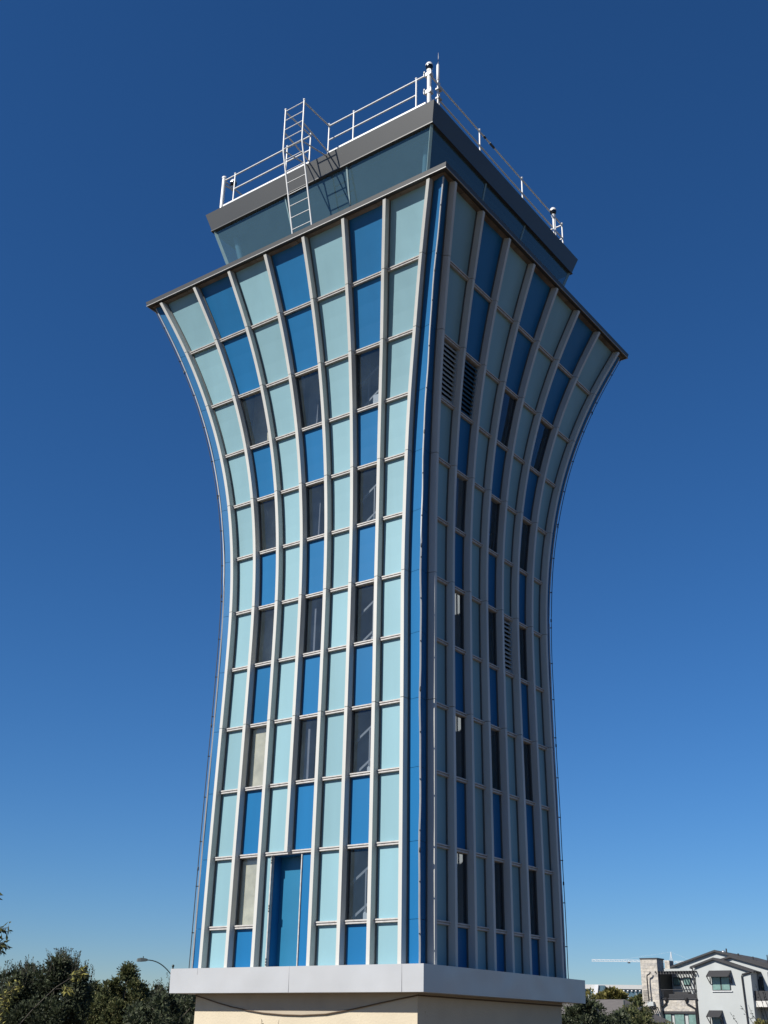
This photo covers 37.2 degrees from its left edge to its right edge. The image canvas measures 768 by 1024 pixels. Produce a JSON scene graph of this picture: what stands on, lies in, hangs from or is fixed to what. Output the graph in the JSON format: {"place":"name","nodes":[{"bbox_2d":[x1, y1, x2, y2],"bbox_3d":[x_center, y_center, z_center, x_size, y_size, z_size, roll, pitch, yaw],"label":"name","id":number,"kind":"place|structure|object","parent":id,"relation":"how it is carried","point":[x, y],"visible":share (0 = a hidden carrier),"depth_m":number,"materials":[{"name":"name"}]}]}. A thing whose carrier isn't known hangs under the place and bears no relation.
{"place":"outdoors","nodes":[
{"label":"outdoors","id":0,"kind":"place"},
{"bbox_2d":[0,954,60,1023],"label":"live oak","id":1,"kind":"object","parent":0,"point":[14,972],"visible":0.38,"depth_m":52.89,"materials":[{"name":"green plant"}]},
{"bbox_2d":[0,893,91,1023],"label":"young willow","id":2,"kind":"object","parent":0,"point":[67,990],"visible":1,"depth_m":12.47,"materials":[{"name":"green plant"}]},
{"bbox_2d":[0,947,96,1023],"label":"live oak","id":3,"kind":"object","parent":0,"point":[66,1008],"visible":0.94,"depth_m":52.32,"materials":[{"name":"green plant"}]},
{"bbox_2d":[86,979,110,1023],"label":"live oak","id":4,"kind":"object","parent":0,"point":[98,989],"visible":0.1,"depth_m":66.69,"materials":[{"name":"green plant"}]},
{"bbox_2d":[85,961,153,1023],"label":"live oak","id":5,"kind":"object","parent":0,"point":[118,996],"visible":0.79,"depth_m":62.56,"materials":[{"name":"green plant"}]},
{"bbox_2d":[137,956,173,1023],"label":"street lamp","id":6,"kind":"object","parent":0,"point":[143,959],"visible":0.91,"depth_m":77.73,"materials":[{"name":"grey metal"}]},
{"bbox_2d":[122,989,195,1023],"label":"live oak","id":7,"kind":"object","parent":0,"point":[165,1006],"visible":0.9,"depth_m":51.99,"materials":[{"name":"green plant"}]},
{"bbox_2d":[141,979,178,1021],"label":"live oak","id":8,"kind":"object","parent":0,"point":[158,988],"visible":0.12,"depth_m":65.48,"materials":[{"name":"green plant"}]},
{"bbox_2d":[166,977,194,1023],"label":"live oak","id":9,"kind":"object","parent":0,"point":[175,1016],"visible":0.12,"depth_m":60.71,"materials":[{"name":"green plant"}]},
{"bbox_2d":[0,0,767,999],"label":"sky","id":10,"kind":"structure","parent":0,"point":[643,124],"materials":[{"name":"blue"}]},
{"bbox_2d":[561,994,611,1023],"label":"rounded shrub","id":11,"kind":"object","parent":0,"point":[587,1013],"visible":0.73,"depth_m":53.70,"materials":[{"name":"green plant"}]},
{"bbox_2d":[585,987,596,998],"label":"autumn tree","id":12,"kind":"object","parent":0,"point":[588,992],"visible":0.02,"depth_m":136.01,"materials":[{"name":"green plant"}]},
{"bbox_2d":[581,1007,633,1023],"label":"rounded shrub","id":13,"kind":"object","parent":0,"point":[617,1017],"visible":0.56,"depth_m":55.52,"materials":[{"name":"green plant"}]},
{"bbox_2d":[595,986,628,999],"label":"autumn tree","id":14,"kind":"object","parent":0,"point":[613,992],"visible":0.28,"depth_m":135.69,"materials":[{"name":"green plant"}]},
{"bbox_2d":[585,984,641,998],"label":"terminal building","id":15,"kind":"structure","parent":0,"point":[632,990],"depth_m":289.33,"materials":[{"name":"white concrete"}]},
{"bbox_2d":[561,999,672,1023],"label":"house","id":16,"kind":"structure","parent":0,"point":[611,1005],"depth_m":118.12,"materials":[{"name":"grey paint"}]},
{"bbox_2d":[625,993,642,1003],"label":"autumn tree","id":17,"kind":"object","parent":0,"point":[639,996],"visible":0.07,"depth_m":134.02,"materials":[{"name":"green plant"}]},
{"bbox_2d":[592,952,681,964],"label":"tower crane","id":18,"kind":"object","parent":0,"point":[630,961],"visible":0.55,"depth_m":456.97,"materials":[{"name":"white metal"}]},
{"bbox_2d":[610,999,673,1023],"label":"rounded shrub","id":19,"kind":"object","parent":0,"point":[643,1015],"visible":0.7,"depth_m":58.69,"materials":[{"name":"green plant"}]},
{"bbox_2d":[639,949,767,1023],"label":"stucco house","id":20,"kind":"structure","parent":0,"point":[715,987],"depth_m":127.07,"materials":[{"name":"white paint"}]},
{"bbox_2d":[664,1014,671,1023],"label":"window","id":21,"kind":"structure","parent":20,"relation":"in","point":[667,1016],"depth_m":128.15,"materials":[{"name":"teal glass"}]},
{"bbox_2d":[673,977,680,985],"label":"window","id":22,"kind":"structure","parent":20,"relation":"in","point":[676,980],"depth_m":132.19,"materials":[{"name":"teal glass"}]},
{"bbox_2d":[674,1014,684,1023],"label":"window","id":23,"kind":"structure","parent":20,"relation":"in","point":[679,1018],"depth_m":127.41,"materials":[{"name":"teal glass"}]},
{"bbox_2d":[683,977,690,985],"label":"window","id":24,"kind":"structure","parent":20,"relation":"in","point":[686,980],"depth_m":131.51,"materials":[{"name":"teal glass"}]},
{"bbox_2d":[688,1014,695,1023],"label":"window","id":25,"kind":"structure","parent":20,"relation":"in","point":[691,1017],"depth_m":126.63,"materials":[{"name":"teal glass"}]},
{"bbox_2d":[712,1016,721,1023],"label":"window","id":26,"kind":"structure","parent":20,"relation":"in","point":[715,1020],"depth_m":124.94,"materials":[{"name":"teal glass"}]},
{"bbox_2d":[711,975,730,990],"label":"window","id":27,"kind":"structure","parent":20,"relation":"in","point":[718,983],"depth_m":125.98,"materials":[{"name":"teal glass"}]},
{"bbox_2d":[759,977,763,990],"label":"side window","id":28,"kind":"structure","parent":20,"relation":"in","point":[760,978],"depth_m":125.61,"materials":[{"name":"black glass"}]},
{"bbox_2d":[731,972,767,1023],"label":"bare sapling","id":29,"kind":"object","parent":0,"point":[757,1004],"visible":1,"depth_m":35.11,"materials":[{"name":"brown plant"}]},
{"bbox_2d":[753,1018,767,1023],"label":"autumn bush","id":30,"kind":"object","parent":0,"point":[758,1020],"visible":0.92,"depth_m":83.16,"materials":[{"name":"green plant"}]},
{"label":"path","id":31,"kind":"structure","parent":0,"visible":0},
{"bbox_2d":[146,99,628,1023],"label":"control tower","id":32,"kind":"structure","parent":31,"relation":"on","point":[402,353],"depth_m":27.82,"materials":[{"name":"metal"}]},
{"bbox_2d":[220,176,236,207],"bbox_3d":[-4.720,-9.605,34.569,0.489,1.338,0.205,21,-31,-37],"label":"security camera","id":33,"kind":"object","parent":32,"relation":"on","point":[224,185],"visible":0.82,"depth_m":34.57,"materials":[{"name":"white paint"}]},
{"bbox_2d":[237,859,243,924],"bbox_3d":[-3.011,8.557,25.734,0.700,1.469,0.074,-16,-30,32],"label":"window","id":34,"kind":"structure","parent":32,"relation":"in","point":[242,861],"depth_m":25.90,"materials":[{"name":"grey glass"}]},
{"bbox_2d":[241,399,252,445],"bbox_3d":[-3.391,-2.491,30.535,1.048,1.457,0.392,-16,-30,32],"label":"window","id":35,"kind":"structure","parent":32,"relation":"in","point":[241,399],"depth_m":30.72,"materials":[{"name":"grey glass"}]},
{"bbox_2d":[247,728,253,786],"bbox_3d":[-2.931,5.791,27.014,0.696,1.448,0.080,-16,-30,32],"label":"window","id":36,"kind":"structure","parent":32,"relation":"in","point":[252,732],"depth_m":27.17,"materials":[{"name":"grey glass"}]},
{"bbox_2d":[257,610,261,662],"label":"window","id":37,"kind":"structure","parent":32,"relation":"in","point":[260,623],"depth_m":28.43,"materials":[{"name":"grey glass"}]},
{"bbox_2d":[259,502,262,550],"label":"window","id":38,"kind":"structure","parent":32,"relation":"in","point":[260,511],"depth_m":29.63,"materials":[{"name":"grey glass"}]},
{"bbox_2d":[265,856,300,965],"bbox_3d":[-2.101,8.983,24.947,0.859,2.827,0.401,-16,-30,32],"label":"door","id":39,"kind":"structure","parent":32,"relation":"in","point":[291,866],"depth_m":25.22,"materials":[{"name":"paint"}]},
{"bbox_2d":[298,720,302,779],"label":"window","id":40,"kind":"structure","parent":32,"relation":"in","point":[301,730],"depth_m":26.34,"materials":[{"name":"grey glass"}]},
{"bbox_2d":[297,377,304,427],"bbox_3d":[-1.852,-2.928,29.518,0.902,1.457,0.392,-16,-30,32],"label":"window","id":41,"kind":"structure","parent":32,"relation":"in","point":[298,384],"depth_m":29.72,"materials":[{"name":"grey glass"}]},
{"bbox_2d":[283,98,328,233],"bbox_3d":[-2.208,-9.150,31.348,0.750,4.566,1.180,-16,-30,32],"label":"roof ladder","id":42,"kind":"object","parent":32,"relation":"attached to","point":[301,140],"visible":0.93,"depth_m":31.36,"materials":[{"name":"white metal"}]},
{"bbox_2d":[305,599,308,652],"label":"window","id":43,"kind":"structure","parent":32,"relation":"in","point":[307,615],"depth_m":27.61,"materials":[{"name":"grey glass"}]},
{"bbox_2d":[307,487,310,537],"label":"window","id":44,"kind":"structure","parent":32,"relation":"in","point":[308,492],"depth_m":28.79,"materials":[{"name":"grey glass"}]},
{"bbox_2d":[347,849,351,919],"bbox_3d":[-0.485,7.842,24.067,0.700,1.469,0.074,-16,-30,32],"label":"window frame","id":45,"kind":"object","parent":32,"relation":"in","point":[350,851],"depth_m":24.22,"materials":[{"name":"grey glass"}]},
{"bbox_2d":[352,711,355,772],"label":"window","id":46,"kind":"structure","parent":32,"relation":"in","point":[354,712],"depth_m":25.52,"materials":[{"name":"grey glass"}]},
{"bbox_2d":[356,587,358,641],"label":"window","id":47,"kind":"structure","parent":32,"relation":"in","point":[357,604],"depth_m":26.82,"materials":[{"name":"grey glass"}]},
{"bbox_2d":[357,355,359,408],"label":"window","id":48,"kind":"structure","parent":32,"relation":"in","point":[358,390],"depth_m":28.70,"materials":[{"name":"grey glass"}]},
{"bbox_2d":[358,471,360,523],"bbox_3d":[-0.332,-0.421,27.749,0.790,1.434,0.197,-16,-30,32],"label":"window frame","id":49,"kind":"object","parent":32,"relation":"in","point":[359,477],"depth_m":27.92,"materials":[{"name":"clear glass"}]},
{"bbox_2d":[223,76,563,243],"bbox_3d":[0.398,-9.133,35.269,7.532,1.215,7.702,-16,-30,32],"label":"guard rail","id":50,"kind":"object","parent":32,"relation":"on","point":[462,126],"visible":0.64,"depth_m":32.59,"materials":[{"name":"white metal"}]},
{"bbox_2d":[423,62,433,101],"bbox_3d":[1.210,-11.442,30.516,0.274,1.548,0.216,-16,-30,32],"label":"security camera","id":51,"kind":"object","parent":32,"relation":"attached to","point":[428,75],"visible":1,"depth_m":30.52,"materials":[{"name":"white paint"}]},
{"bbox_2d":[435,55,441,103],"bbox_3d":[1.488,-11.623,30.997,0.120,2.290,0.164,-16,-30,32],"label":"antenna","id":52,"kind":"object","parent":32,"relation":"on","point":[438,89],"visible":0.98,"depth_m":30.93,"materials":[{"name":"white paint"}]},
{"bbox_2d":[460,595,462,648],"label":"window","id":53,"kind":"structure","parent":32,"relation":"in","point":[461,607],"depth_m":27.12,"materials":[{"name":"grey glass"}]},
{"bbox_2d":[461,718,464,778],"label":"window","id":54,"kind":"structure","parent":32,"relation":"in","point":[462,719],"depth_m":25.87,"materials":[{"name":"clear glass"}]},
{"bbox_2d":[461,480,465,530],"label":"window","id":55,"kind":"structure","parent":32,"relation":"in","point":[464,482],"depth_m":28.29,"materials":[{"name":"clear glass"}]},
{"bbox_2d":[463,854,466,923],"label":"window","id":56,"kind":"structure","parent":32,"relation":"in","point":[464,855],"depth_m":24.57,"materials":[{"name":"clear glass"}]},
{"bbox_2d":[492,613,495,664],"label":"window","id":57,"kind":"structure","parent":32,"relation":"in","point":[493,614],"depth_m":28.27,"materials":[{"name":"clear glass"}]},
{"bbox_2d":[493,504,498,551],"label":"window","id":58,"kind":"structure","parent":32,"relation":"in","point":[497,505],"depth_m":29.46,"materials":[{"name":"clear glass"}]},
{"bbox_2d":[495,731,499,789],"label":"window","id":59,"kind":"structure","parent":32,"relation":"in","point":[496,733],"depth_m":26.99,"materials":[{"name":"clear glass"}]},
{"bbox_2d":[499,863,503,929],"bbox_3d":[2.462,8.559,25.495,0.074,1.469,0.696,-16,-30,32],"label":"window","id":60,"kind":"structure","parent":32,"relation":"in","point":[500,864],"depth_m":25.71,"materials":[{"name":"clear glass"}]},
{"bbox_2d":[504,399,515,445],"bbox_3d":[3.140,-2.501,30.223,0.392,1.457,0.902,-16,-30,32],"label":"window","id":61,"kind":"structure","parent":32,"relation":"in","point":[514,400],"depth_m":30.51,"materials":[{"name":"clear glass"}]},
{"bbox_2d":[522,629,525,679],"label":"window","id":62,"kind":"structure","parent":32,"relation":"in","point":[523,631],"depth_m":29.37,"materials":[{"name":"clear glass"}]},
{"bbox_2d":[523,525,529,570],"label":"window","id":63,"kind":"structure","parent":32,"relation":"in","point":[527,534],"depth_m":30.63,"materials":[{"name":"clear glass"}]},
{"bbox_2d":[526,744,531,800],"bbox_3d":[3.401,6.332,27.909,0.080,1.448,0.696,-16,-30,32],"label":"window","id":64,"kind":"structure","parent":32,"relation":"in","point":[528,753],"depth_m":28.12,"materials":[{"name":"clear glass"}]},
{"bbox_2d":[532,871,536,934],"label":"window","id":65,"kind":"structure","parent":32,"relation":"in","point":[533,872],"depth_m":26.86,"materials":[{"name":"black glass"}]},
{"bbox_2d":[537,429,550,470],"bbox_3d":[4.246,-1.839,31.613,0.392,1.457,1.048,-16,-30,32],"label":"window","id":66,"kind":"structure","parent":32,"relation":"in","point":[548,432],"depth_m":31.89,"materials":[{"name":"black glass"}]},
{"bbox_2d":[550,207,555,234],"bbox_3d":[5.285,-8.937,35.481,0.208,1.298,0.208,-16,-30,32],"label":"security camera","id":67,"kind":"object","parent":32,"relation":"attached to","point":[553,211],"visible":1,"depth_m":35.58,"materials":[{"name":"white paint"}]}
]}

